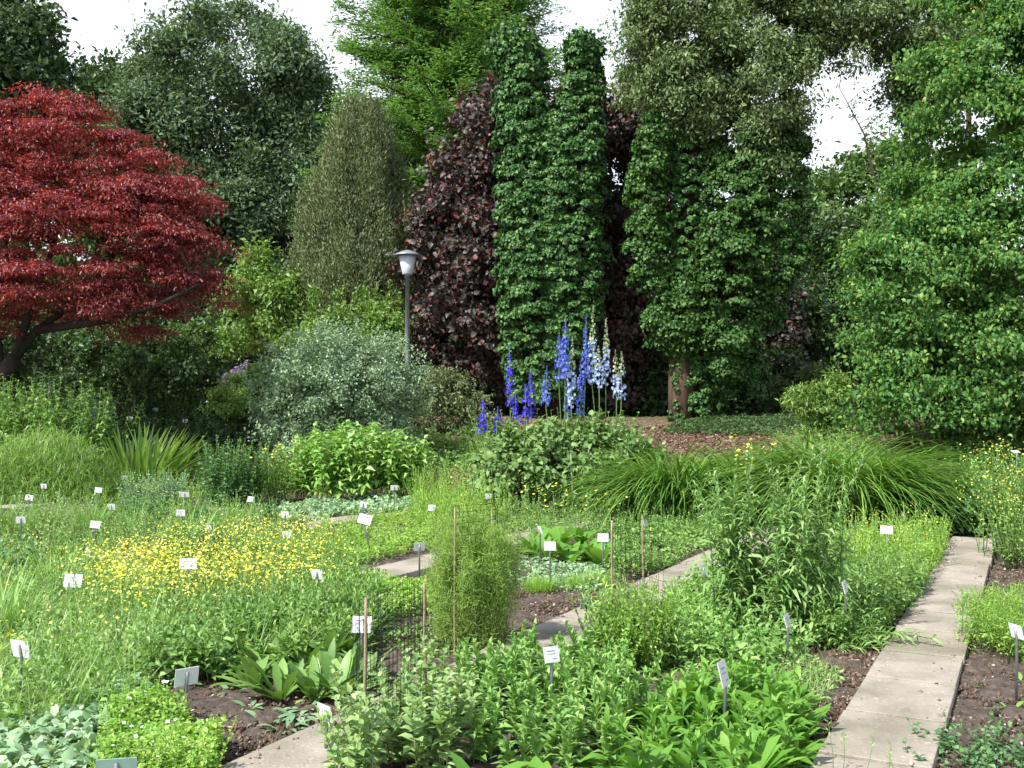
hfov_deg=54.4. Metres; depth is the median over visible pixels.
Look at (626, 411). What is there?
shrub
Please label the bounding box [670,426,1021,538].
daylily clump
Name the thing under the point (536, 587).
grass tuft
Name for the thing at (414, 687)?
bean plant
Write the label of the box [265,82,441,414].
conifer tree
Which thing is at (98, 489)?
plant label
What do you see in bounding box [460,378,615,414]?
shrub
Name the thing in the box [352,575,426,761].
wire cage
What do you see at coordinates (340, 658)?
leaf rosette
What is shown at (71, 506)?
weed clump
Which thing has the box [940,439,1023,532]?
herb
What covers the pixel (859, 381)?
shrub
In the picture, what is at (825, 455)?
daylily clump
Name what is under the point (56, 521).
weed clump
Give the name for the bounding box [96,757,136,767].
plant label
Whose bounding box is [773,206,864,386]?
shrub
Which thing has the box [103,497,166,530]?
grass tuft
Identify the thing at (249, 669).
leaf rosette
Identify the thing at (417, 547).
plant label
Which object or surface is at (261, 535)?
weed clump
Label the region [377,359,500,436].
shrub
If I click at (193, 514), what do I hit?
weed clump
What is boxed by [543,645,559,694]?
plant label
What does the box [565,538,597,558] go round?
leaf rosette
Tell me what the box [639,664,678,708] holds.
leaf rosette
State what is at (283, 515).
plant label
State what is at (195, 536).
weed clump
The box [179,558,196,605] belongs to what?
plant label
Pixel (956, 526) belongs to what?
leafy herb
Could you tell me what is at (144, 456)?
sword leaf clump
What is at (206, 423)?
herb
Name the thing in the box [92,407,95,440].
marker post
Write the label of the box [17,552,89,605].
weed clump
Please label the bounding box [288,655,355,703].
leaf rosette
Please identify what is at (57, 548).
weed clump
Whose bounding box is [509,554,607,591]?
herb
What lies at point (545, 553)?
leaf rosette
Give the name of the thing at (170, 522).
weed clump
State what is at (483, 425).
delphinium
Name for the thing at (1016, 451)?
plant label
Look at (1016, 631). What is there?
plant label
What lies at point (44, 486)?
plant label
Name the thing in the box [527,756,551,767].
leaf rosette
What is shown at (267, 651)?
leaf rosette
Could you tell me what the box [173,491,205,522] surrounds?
weed clump
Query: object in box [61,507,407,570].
path
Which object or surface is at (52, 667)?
meadow grass
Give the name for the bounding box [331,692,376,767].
bean plant
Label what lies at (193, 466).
herb
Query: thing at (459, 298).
hazel bush
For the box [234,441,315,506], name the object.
feathery herb
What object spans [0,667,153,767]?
pale leaved herb
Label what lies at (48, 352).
shrub
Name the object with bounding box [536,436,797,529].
daylily clump
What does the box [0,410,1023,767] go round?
ground
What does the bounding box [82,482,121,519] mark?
weed clump
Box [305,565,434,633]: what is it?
clover patch
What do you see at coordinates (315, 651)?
leaf rosette
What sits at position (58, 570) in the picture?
weed clump
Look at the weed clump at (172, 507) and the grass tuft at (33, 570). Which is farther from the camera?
the weed clump at (172, 507)
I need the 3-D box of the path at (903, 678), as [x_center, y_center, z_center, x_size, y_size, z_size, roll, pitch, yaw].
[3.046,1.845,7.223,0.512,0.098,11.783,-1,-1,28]
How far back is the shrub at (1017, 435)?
17.54 m
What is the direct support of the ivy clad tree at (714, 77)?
on the ground at (220, 706)
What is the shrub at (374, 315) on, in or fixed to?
on the ground at (220, 706)
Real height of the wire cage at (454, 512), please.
1.117 m
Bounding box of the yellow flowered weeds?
[491,481,662,537]
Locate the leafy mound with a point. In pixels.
(533, 464)
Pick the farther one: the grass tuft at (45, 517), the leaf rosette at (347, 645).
the grass tuft at (45, 517)
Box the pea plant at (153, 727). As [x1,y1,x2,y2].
[80,671,237,767]
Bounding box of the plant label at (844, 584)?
[842,580,847,638]
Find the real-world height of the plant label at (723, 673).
0.478 m
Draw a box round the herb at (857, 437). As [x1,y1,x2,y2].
[769,424,897,463]
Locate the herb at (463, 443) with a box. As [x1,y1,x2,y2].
[260,422,493,492]
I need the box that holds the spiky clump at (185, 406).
[152,393,209,420]
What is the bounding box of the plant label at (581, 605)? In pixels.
[580,598,591,622]
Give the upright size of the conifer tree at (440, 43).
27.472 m
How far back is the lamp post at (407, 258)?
25.98 m
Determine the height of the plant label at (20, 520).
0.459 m
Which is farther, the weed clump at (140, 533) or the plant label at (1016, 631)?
the weed clump at (140, 533)
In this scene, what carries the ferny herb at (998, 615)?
on the ground at (220, 706)
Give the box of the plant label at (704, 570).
[701,564,707,592]
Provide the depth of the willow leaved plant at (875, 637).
6.90 m
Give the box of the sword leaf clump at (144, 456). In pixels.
[54,420,210,491]
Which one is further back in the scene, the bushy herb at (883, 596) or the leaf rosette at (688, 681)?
the bushy herb at (883, 596)
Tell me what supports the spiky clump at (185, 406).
on the ground at (220, 706)
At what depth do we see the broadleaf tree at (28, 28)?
36.86 m
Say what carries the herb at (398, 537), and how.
on the ground at (220, 706)
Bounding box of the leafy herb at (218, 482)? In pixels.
[195,434,266,507]
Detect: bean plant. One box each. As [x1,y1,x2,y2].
[313,705,361,767]
[320,710,354,759]
[329,651,380,721]
[329,668,379,755]
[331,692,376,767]
[340,692,407,766]
[344,684,385,767]
[352,681,388,759]
[369,698,417,766]
[372,671,429,756]
[373,655,419,729]
[385,652,428,751]
[389,656,413,707]
[397,635,437,720]
[397,644,455,703]
[398,676,461,767]
[405,665,455,767]
[408,639,440,711]
[424,668,467,767]
[428,676,472,764]
[429,646,467,737]
[433,668,487,762]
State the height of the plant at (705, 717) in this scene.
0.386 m
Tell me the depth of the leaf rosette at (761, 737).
4.48 m
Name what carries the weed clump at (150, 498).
on the ground at (220, 706)
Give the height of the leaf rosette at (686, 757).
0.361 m
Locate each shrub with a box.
[0,311,222,426]
[1,303,165,409]
[56,288,241,409]
[125,316,236,413]
[195,300,291,407]
[197,359,296,422]
[203,227,325,378]
[243,315,438,471]
[263,279,414,395]
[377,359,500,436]
[415,306,501,413]
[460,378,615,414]
[581,346,669,415]
[609,347,779,416]
[738,341,813,414]
[762,357,859,413]
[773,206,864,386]
[774,364,918,440]
[798,301,888,412]
[834,343,944,416]
[932,424,990,442]
[964,406,1023,456]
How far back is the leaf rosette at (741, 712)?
4.85 m
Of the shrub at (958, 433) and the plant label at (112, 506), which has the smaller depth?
the plant label at (112, 506)
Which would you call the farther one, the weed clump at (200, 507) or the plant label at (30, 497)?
the plant label at (30, 497)
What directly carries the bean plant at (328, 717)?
on the ground at (220, 706)
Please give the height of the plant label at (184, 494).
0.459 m
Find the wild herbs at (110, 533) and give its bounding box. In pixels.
[0,490,321,585]
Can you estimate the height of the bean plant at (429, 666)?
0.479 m
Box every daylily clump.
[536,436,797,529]
[597,439,815,527]
[652,437,834,508]
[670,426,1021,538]
[684,454,889,529]
[704,428,929,518]
[766,437,1011,526]
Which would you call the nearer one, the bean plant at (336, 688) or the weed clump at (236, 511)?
the bean plant at (336, 688)
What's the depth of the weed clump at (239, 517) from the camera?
11.40 m
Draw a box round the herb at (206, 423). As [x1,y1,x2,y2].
[46,392,267,456]
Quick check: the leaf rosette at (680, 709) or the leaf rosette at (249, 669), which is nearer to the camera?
the leaf rosette at (680, 709)
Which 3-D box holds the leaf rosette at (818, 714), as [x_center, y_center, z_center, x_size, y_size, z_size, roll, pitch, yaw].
[1.409,1.671,4.993,0.564,0.361,0.451,0,-1,-2]
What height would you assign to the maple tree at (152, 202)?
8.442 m
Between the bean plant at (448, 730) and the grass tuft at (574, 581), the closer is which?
the bean plant at (448, 730)
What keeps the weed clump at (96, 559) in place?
on the ground at (220, 706)
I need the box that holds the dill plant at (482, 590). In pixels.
[417,504,529,653]
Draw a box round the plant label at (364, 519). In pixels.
[357,513,372,559]
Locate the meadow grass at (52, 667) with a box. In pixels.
[0,534,218,727]
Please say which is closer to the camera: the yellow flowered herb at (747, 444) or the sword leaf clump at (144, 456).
the yellow flowered herb at (747, 444)
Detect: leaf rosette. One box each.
[210,654,277,688]
[215,685,247,695]
[224,641,296,678]
[231,657,303,701]
[232,700,262,709]
[244,710,293,726]
[253,626,286,654]
[256,714,312,733]
[259,634,323,666]
[260,658,308,688]
[270,707,316,724]
[284,698,320,715]
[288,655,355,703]
[289,628,351,655]
[295,722,309,728]
[301,637,350,671]
[304,650,385,697]
[310,644,379,670]
[321,623,378,657]
[329,652,394,690]
[337,645,400,671]
[450,751,532,767]
[507,528,566,556]
[517,536,576,562]
[526,526,583,549]
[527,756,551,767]
[529,524,569,542]
[541,539,597,563]
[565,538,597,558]
[566,522,599,544]
[573,703,645,767]
[575,539,627,569]
[592,727,672,767]
[624,686,691,734]
[624,691,693,767]
[633,681,699,739]
[634,709,705,767]
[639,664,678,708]
[644,654,743,706]
[650,668,739,725]
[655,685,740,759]
[662,716,736,767]
[694,717,795,767]
[700,679,760,727]
[708,657,742,688]
[709,648,771,715]
[709,687,765,746]
[710,654,803,704]
[711,691,813,767]
[721,666,824,755]
[732,681,826,733]
[736,717,806,767]
[747,687,820,766]
[750,665,830,719]
[754,715,827,767]
[768,682,831,751]
[953,746,963,754]
[998,701,1023,707]
[1010,672,1022,683]
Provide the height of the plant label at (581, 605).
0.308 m
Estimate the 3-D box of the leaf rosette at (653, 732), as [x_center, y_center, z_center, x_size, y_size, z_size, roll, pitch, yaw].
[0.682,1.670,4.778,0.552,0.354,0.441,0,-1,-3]
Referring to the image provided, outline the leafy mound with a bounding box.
[457,406,675,518]
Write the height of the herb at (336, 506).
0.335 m
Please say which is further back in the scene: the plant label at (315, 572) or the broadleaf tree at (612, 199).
the broadleaf tree at (612, 199)
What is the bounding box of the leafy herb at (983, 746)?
[898,702,1023,767]
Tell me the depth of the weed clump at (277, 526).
11.78 m
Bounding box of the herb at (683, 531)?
[603,503,732,577]
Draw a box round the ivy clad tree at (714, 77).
[596,0,1002,422]
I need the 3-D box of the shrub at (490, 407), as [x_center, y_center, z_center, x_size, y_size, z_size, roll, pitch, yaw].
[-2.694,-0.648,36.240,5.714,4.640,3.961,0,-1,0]
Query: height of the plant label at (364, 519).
0.563 m
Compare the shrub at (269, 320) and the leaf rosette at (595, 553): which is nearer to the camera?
the leaf rosette at (595, 553)
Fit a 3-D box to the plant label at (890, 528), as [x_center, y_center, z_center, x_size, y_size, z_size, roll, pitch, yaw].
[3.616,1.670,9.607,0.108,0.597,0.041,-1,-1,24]
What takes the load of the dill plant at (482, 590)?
on the ground at (220, 706)
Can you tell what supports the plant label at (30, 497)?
on the ground at (220, 706)
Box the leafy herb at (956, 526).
[892,473,1023,537]
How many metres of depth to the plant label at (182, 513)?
12.41 m
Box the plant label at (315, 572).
[311,569,322,589]
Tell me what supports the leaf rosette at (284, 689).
on the ground at (220, 706)
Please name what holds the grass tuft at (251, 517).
on the ground at (220, 706)
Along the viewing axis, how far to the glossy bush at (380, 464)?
16.83 m
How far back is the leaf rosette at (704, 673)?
5.37 m
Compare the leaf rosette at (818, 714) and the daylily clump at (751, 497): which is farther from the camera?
the daylily clump at (751, 497)
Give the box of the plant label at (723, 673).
[717,659,729,733]
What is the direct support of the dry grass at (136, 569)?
on the ground at (220, 706)
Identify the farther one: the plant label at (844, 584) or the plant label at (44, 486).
the plant label at (44, 486)
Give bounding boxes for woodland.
[0,200,1023,410]
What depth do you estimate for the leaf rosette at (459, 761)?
4.31 m
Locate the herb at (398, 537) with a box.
[272,500,463,564]
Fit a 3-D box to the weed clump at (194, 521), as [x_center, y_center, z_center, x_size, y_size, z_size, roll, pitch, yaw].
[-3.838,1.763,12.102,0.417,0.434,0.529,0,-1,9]
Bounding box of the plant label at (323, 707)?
[317,702,334,748]
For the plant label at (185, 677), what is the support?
on the ground at (220, 706)
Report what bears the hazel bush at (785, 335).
on the ground at (220, 706)
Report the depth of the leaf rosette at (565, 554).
10.72 m
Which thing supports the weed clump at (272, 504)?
on the ground at (220, 706)
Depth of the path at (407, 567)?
10.22 m
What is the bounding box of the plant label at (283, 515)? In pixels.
[281,511,288,530]
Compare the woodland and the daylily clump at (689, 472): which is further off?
the woodland
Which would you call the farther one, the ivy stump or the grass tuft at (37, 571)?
the ivy stump
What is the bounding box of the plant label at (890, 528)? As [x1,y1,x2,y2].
[880,526,892,554]
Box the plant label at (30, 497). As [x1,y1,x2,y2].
[25,494,33,506]
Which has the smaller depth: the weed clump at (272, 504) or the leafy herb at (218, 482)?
the weed clump at (272, 504)
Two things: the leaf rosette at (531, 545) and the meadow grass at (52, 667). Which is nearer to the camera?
the meadow grass at (52, 667)
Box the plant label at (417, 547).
[414,543,424,576]
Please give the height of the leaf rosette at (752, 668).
0.359 m
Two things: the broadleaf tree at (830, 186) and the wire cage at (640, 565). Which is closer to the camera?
the wire cage at (640, 565)
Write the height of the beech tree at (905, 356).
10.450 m
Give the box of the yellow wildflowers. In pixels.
[32,512,376,635]
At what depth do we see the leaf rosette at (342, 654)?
6.32 m
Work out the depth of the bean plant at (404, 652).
5.37 m
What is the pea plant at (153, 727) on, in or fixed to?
on the ground at (220, 706)
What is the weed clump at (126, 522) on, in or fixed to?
on the ground at (220, 706)
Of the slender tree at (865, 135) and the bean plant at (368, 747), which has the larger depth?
the slender tree at (865, 135)
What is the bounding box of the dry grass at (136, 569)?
[0,496,346,677]
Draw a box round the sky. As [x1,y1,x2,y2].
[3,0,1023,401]
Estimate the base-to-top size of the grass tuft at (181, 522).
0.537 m
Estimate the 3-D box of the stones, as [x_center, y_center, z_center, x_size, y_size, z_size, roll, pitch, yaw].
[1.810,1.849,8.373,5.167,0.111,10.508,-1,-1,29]
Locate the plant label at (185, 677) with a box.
[174,666,198,708]
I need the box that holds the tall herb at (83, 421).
[0,373,149,494]
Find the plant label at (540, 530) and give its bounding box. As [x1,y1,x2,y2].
[538,526,542,561]
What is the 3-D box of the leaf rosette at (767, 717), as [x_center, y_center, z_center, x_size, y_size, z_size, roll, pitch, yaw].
[1.322,1.689,5.089,0.417,0.312,0.443,1,-1,-22]
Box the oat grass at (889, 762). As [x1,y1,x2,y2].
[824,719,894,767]
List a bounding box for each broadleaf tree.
[0,0,114,259]
[0,39,168,358]
[71,0,363,395]
[102,218,395,403]
[602,135,782,390]
[763,124,1006,380]
[922,2,993,254]
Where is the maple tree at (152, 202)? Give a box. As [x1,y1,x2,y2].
[0,80,259,402]
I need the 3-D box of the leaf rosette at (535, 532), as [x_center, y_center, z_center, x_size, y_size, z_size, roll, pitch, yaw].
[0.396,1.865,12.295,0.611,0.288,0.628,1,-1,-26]
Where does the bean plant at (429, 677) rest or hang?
on the ground at (220, 706)
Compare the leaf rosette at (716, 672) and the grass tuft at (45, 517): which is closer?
the leaf rosette at (716, 672)
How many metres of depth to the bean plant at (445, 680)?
4.61 m
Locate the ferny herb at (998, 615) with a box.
[950,578,1023,663]
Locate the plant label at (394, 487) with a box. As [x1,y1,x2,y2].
[391,485,397,510]
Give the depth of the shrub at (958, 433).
19.04 m
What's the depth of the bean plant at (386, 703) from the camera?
4.71 m
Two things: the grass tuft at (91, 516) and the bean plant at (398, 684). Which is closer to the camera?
the bean plant at (398, 684)
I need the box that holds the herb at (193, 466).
[68,431,291,501]
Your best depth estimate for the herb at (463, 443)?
21.29 m
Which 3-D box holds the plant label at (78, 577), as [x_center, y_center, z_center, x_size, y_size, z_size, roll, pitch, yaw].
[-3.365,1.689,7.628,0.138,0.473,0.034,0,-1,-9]
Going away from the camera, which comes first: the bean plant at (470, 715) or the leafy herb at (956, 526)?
the bean plant at (470, 715)
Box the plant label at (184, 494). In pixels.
[179,492,189,496]
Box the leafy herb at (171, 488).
[113,466,202,506]
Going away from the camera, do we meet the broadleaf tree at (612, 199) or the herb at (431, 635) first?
the herb at (431, 635)
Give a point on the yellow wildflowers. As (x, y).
(203, 574)
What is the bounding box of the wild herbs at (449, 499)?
[395,458,526,531]
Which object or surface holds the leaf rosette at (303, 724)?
on the ground at (220, 706)
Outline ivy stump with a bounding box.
[483,18,616,418]
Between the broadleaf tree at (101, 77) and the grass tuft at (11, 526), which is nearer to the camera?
the grass tuft at (11, 526)
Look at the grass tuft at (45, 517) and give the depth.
12.45 m
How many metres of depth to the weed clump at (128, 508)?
13.73 m
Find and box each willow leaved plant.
[685,437,869,639]
[822,625,943,653]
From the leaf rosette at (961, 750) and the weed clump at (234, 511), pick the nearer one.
the leaf rosette at (961, 750)
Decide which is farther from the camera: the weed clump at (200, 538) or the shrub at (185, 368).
the shrub at (185, 368)
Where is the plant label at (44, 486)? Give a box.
[41,484,46,501]
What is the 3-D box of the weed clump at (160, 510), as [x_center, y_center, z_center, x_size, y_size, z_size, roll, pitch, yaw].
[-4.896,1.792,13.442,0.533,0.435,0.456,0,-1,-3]
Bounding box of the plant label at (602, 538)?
[598,533,607,573]
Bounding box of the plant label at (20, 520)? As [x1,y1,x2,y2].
[16,517,25,539]
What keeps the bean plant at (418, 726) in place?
on the ground at (220, 706)
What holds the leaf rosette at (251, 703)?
on the ground at (220, 706)
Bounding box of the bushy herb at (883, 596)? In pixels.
[804,534,930,650]
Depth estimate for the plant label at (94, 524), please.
11.20 m
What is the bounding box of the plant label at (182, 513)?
[176,510,184,518]
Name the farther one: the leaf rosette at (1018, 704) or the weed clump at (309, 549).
the weed clump at (309, 549)
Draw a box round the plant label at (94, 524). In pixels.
[89,520,100,547]
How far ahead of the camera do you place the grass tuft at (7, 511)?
12.99 m
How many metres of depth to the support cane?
15.17 m
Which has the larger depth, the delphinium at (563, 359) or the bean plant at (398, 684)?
the delphinium at (563, 359)
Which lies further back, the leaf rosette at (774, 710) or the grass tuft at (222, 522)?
the grass tuft at (222, 522)
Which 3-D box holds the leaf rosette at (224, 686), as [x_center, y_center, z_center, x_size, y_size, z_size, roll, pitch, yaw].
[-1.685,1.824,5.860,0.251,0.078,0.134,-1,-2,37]
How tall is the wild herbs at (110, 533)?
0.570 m
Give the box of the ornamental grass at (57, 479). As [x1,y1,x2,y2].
[0,422,135,506]
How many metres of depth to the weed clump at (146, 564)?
9.03 m
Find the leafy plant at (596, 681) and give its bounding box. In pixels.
[450,618,665,767]
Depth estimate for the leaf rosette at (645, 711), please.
5.08 m
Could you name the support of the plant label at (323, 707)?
on the ground at (220, 706)
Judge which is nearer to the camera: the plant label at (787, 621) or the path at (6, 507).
the plant label at (787, 621)
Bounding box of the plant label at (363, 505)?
[360,501,366,528]
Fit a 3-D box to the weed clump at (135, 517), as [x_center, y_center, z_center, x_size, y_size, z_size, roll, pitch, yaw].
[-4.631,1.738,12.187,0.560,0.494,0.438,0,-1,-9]
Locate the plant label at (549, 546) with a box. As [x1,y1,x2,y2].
[544,542,555,583]
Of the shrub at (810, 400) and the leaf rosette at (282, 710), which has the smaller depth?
the leaf rosette at (282, 710)
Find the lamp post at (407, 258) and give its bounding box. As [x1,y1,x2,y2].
[394,250,420,365]
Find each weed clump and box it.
[0,532,68,581]
[9,490,42,525]
[16,487,76,517]
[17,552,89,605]
[24,525,92,590]
[24,553,74,594]
[35,497,73,536]
[35,509,84,549]
[38,490,95,528]
[61,537,116,577]
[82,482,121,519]
[90,491,145,526]
[107,512,147,547]
[111,508,156,541]
[116,488,159,515]
[121,544,165,584]
[123,526,171,560]
[129,494,168,522]
[134,500,167,528]
[145,527,215,573]
[149,521,223,572]
[157,494,195,524]
[157,504,204,545]
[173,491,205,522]
[177,511,206,531]
[177,519,231,558]
[180,504,206,525]
[182,500,208,514]
[211,499,255,522]
[214,489,269,536]
[216,499,267,521]
[223,503,279,546]
[239,514,295,558]
[247,491,281,527]
[261,516,293,539]
[279,501,312,531]
[279,525,319,577]
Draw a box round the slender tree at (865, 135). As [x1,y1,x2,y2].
[834,47,895,270]
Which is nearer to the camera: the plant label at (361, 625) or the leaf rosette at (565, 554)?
the plant label at (361, 625)
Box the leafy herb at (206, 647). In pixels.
[122,559,415,685]
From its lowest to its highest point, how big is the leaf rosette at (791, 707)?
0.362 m
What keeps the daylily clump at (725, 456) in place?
on the ground at (220, 706)
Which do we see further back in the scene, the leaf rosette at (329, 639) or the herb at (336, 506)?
the herb at (336, 506)
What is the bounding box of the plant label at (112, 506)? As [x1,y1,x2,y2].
[107,504,114,524]
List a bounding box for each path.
[0,495,152,510]
[0,498,300,540]
[8,511,636,679]
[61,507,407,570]
[217,521,804,767]
[809,536,995,767]
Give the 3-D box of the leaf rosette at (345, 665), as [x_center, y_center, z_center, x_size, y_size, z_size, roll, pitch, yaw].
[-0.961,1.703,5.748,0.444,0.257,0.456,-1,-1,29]
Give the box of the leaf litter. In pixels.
[170,570,1022,764]
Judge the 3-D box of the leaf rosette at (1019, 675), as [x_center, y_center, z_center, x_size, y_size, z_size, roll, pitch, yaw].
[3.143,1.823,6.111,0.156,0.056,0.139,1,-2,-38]
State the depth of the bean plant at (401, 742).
4.66 m
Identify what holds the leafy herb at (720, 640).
on the ground at (220, 706)
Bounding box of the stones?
[171,528,1023,767]
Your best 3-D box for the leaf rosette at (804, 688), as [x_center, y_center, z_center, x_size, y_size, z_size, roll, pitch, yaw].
[1.447,1.683,5.323,0.445,0.332,0.473,0,-1,1]
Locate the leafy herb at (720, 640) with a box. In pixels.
[659,548,819,669]
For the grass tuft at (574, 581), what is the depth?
9.19 m
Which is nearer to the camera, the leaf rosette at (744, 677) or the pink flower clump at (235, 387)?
the leaf rosette at (744, 677)
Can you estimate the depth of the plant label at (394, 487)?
15.33 m
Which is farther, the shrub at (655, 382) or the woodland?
the woodland
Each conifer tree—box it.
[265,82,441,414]
[287,0,572,411]
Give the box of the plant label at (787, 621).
[784,613,790,664]
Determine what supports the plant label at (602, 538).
on the ground at (220, 706)
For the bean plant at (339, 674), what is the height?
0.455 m
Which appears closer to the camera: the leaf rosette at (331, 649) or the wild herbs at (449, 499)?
the leaf rosette at (331, 649)
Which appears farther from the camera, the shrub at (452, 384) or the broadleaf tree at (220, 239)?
the broadleaf tree at (220, 239)
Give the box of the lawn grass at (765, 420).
[662,411,864,436]
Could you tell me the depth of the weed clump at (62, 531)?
11.39 m
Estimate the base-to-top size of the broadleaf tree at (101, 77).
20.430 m
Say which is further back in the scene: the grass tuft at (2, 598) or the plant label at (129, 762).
the grass tuft at (2, 598)
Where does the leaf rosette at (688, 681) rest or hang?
on the ground at (220, 706)
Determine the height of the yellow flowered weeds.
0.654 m
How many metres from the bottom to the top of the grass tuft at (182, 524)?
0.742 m
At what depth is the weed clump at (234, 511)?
12.23 m
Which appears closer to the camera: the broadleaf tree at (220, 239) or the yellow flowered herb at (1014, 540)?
the yellow flowered herb at (1014, 540)
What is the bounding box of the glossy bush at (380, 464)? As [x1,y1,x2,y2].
[276,417,436,501]
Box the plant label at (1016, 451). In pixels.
[1010,450,1020,476]
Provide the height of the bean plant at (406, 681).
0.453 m
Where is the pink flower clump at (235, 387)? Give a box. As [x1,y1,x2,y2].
[216,360,247,418]
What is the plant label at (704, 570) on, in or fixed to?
on the ground at (220, 706)
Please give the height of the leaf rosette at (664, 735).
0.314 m
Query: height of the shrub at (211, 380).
4.845 m
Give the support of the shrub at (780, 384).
on the ground at (220, 706)
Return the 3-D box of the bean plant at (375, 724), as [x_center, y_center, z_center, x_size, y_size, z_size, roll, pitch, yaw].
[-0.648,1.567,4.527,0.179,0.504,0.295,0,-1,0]
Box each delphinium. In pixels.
[468,399,524,505]
[489,346,539,511]
[540,315,597,468]
[566,305,642,505]
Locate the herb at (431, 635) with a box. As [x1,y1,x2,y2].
[383,594,486,658]
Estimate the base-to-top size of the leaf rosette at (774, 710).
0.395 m
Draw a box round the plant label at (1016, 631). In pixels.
[1008,622,1023,700]
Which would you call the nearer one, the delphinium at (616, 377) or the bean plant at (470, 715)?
the bean plant at (470, 715)
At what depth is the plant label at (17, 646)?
5.49 m
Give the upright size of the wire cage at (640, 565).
1.059 m
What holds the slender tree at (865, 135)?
on the ground at (220, 706)
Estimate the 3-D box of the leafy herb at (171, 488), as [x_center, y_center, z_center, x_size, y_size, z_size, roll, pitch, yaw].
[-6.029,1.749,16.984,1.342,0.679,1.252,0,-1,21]
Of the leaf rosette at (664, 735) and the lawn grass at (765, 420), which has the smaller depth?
the leaf rosette at (664, 735)
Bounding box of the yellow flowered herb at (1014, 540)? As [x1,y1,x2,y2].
[948,435,1023,570]
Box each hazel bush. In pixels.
[378,70,679,415]
[587,246,814,414]
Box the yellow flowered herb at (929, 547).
[822,502,954,589]
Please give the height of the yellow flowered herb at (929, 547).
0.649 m
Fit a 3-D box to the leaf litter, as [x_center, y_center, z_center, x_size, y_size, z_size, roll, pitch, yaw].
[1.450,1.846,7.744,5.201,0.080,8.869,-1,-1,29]
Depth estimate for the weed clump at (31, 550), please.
9.16 m
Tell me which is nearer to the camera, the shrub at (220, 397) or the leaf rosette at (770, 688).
the leaf rosette at (770, 688)
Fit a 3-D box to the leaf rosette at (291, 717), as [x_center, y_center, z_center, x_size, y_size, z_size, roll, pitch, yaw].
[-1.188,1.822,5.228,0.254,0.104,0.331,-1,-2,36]
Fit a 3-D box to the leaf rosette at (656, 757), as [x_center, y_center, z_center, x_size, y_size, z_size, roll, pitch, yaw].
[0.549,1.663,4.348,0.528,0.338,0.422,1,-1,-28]
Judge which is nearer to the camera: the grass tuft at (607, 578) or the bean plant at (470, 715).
the bean plant at (470, 715)
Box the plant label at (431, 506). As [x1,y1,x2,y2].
[428,505,435,516]
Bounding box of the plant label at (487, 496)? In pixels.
[485,493,491,500]
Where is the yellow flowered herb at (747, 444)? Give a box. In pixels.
[729,433,777,526]
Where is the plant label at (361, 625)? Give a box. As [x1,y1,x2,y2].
[353,616,371,660]
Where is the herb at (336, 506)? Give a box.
[268,490,430,523]
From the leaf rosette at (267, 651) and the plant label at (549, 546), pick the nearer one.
the leaf rosette at (267, 651)
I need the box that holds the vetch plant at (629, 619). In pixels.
[565,571,723,674]
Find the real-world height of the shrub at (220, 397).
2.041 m
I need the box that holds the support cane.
[570,453,572,514]
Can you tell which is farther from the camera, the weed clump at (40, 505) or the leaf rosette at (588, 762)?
the weed clump at (40, 505)
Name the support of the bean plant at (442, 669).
on the ground at (220, 706)
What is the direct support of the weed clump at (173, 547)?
on the ground at (220, 706)
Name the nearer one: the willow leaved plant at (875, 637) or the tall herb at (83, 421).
the willow leaved plant at (875, 637)
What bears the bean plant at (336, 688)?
on the ground at (220, 706)
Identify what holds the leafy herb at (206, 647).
on the ground at (220, 706)
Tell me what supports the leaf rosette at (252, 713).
on the ground at (220, 706)
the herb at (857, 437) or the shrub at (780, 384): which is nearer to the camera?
the herb at (857, 437)
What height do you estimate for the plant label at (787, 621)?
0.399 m
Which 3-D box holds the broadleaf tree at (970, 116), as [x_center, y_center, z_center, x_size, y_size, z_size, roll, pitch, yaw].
[13.756,-5.923,30.296,3.408,14.385,3.526,0,-1,0]
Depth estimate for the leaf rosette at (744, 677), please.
5.35 m
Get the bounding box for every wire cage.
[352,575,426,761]
[452,504,497,653]
[611,515,663,649]
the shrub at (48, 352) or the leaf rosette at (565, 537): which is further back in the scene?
the shrub at (48, 352)
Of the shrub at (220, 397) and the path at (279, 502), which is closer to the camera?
the path at (279, 502)
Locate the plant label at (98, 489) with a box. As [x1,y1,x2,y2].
[94,487,101,500]
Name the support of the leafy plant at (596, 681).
on the ground at (220, 706)
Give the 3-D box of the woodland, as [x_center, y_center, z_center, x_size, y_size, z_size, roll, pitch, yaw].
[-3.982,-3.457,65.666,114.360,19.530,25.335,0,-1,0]
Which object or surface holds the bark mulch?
on the ground at (220, 706)
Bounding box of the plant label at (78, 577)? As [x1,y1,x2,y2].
[63,574,82,587]
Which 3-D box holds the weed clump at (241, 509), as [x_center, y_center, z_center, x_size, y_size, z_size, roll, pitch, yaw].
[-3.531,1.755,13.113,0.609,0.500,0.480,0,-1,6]
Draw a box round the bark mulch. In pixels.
[431,418,984,478]
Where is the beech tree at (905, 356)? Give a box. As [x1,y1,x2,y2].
[815,0,1023,454]
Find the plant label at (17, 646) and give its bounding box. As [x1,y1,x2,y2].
[10,639,31,692]
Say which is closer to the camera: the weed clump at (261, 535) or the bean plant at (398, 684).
the bean plant at (398, 684)
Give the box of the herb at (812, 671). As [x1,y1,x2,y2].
[655,643,855,710]
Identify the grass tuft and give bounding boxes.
[0,492,37,524]
[0,498,51,541]
[0,552,93,641]
[0,576,67,647]
[1,546,101,601]
[1,551,76,586]
[13,492,86,541]
[47,484,128,541]
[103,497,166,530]
[147,498,236,548]
[151,516,202,544]
[200,510,243,538]
[222,505,274,530]
[518,568,563,592]
[548,571,596,590]
[569,564,616,585]
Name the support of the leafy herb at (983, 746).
on the ground at (220, 706)
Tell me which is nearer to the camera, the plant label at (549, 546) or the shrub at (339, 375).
the plant label at (549, 546)
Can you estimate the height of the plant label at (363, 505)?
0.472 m

